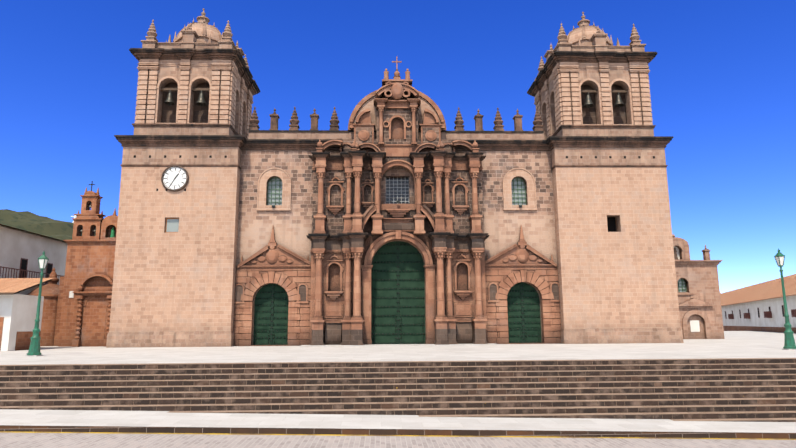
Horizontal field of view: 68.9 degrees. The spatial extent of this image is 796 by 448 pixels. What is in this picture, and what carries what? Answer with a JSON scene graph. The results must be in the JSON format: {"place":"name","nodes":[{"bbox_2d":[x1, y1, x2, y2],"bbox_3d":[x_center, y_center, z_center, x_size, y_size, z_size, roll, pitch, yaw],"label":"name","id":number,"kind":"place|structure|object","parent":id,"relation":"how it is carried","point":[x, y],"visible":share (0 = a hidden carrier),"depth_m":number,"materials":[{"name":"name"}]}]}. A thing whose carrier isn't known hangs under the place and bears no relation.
{"place":"outdoors","nodes":[
{"label":"outdoors","id":0,"kind":"place"},
{"bbox_2d":[0,209,95,239],"bbox_3d":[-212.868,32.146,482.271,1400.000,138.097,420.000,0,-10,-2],"label":"hill","id":1,"kind":"structure","parent":0,"point":[40,225],"depth_m":486.73,"materials":[{"name":"green plant"}]},
{"bbox_2d":[0,331,795,364],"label":"plaza terrace","id":2,"kind":"structure","parent":0,"point":[747,344],"depth_m":33.53,"materials":[{"name":"stone"}]},
{"bbox_2d":[0,224,67,350],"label":"house","id":3,"kind":"structure","parent":2,"relation":"on","point":[21,252],"depth_m":48.46,"materials":[{"name":"white paint"}]},
{"bbox_2d":[25,251,48,355],"bbox_3d":[-20.569,4.490,33.268,0.665,6.021,0.665,0,-10,-2],"label":"street lamp","id":4,"kind":"object","parent":2,"relation":"on","point":[35,338],"visible":1,"depth_m":33.00,"materials":[{"name":"metal"}]},
{"bbox_2d":[26,181,117,346],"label":"chapel","id":5,"kind":"structure","parent":2,"relation":"on","point":[76,312],"depth_m":49.04,"materials":[{"name":"red stone"}]},
{"bbox_2d":[106,8,683,347],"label":"cathedral","id":6,"kind":"structure","parent":2,"relation":"on","point":[396,213],"depth_m":47.76,"materials":[{"name":"stone"}]},
{"bbox_2d":[672,234,724,338],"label":"chapel","id":7,"kind":"structure","parent":2,"relation":"on","point":[699,302],"depth_m":57.15,"materials":[{"name":"beige stone"}]},
{"bbox_2d":[720,274,795,332],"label":"houses","id":8,"kind":"structure","parent":2,"relation":"on","point":[758,307],"depth_m":101.66,"materials":[{"name":"white paint"}]},
{"bbox_2d":[774,248,795,349],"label":"street lamp","id":9,"kind":"object","parent":2,"relation":"on","point":[789,340],"visible":1,"depth_m":34.28,"materials":[{"name":"metal"}]},
{"bbox_2d":[0,409,795,432],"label":"pavement","id":10,"kind":"structure","parent":0,"point":[114,418],"depth_m":20.49,"materials":[{"name":"white concrete"}]},
{"bbox_2d":[0,358,795,421],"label":"steps","id":11,"kind":"structure","parent":10,"relation":"on","point":[739,389],"depth_m":23.73,"materials":[{"name":"stone"}]},
{"bbox_2d":[0,433,795,447],"bbox_3d":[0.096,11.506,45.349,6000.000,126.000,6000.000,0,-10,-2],"label":"road","id":12,"kind":"structure","parent":0,"point":[55,440],"depth_m":18.00,"materials":[{"name":"grey stone"}]},
{"bbox_2d":[0,425,795,439],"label":"kerb","id":13,"kind":"structure","parent":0,"point":[122,429],"depth_m":18.97,"materials":[{"name":"stone"}]},
{"bbox_2d":[0,0,795,292],"label":"sky","id":14,"kind":"structure","parent":0,"point":[722,74],"materials":[{"name":"blue"}]}
]}

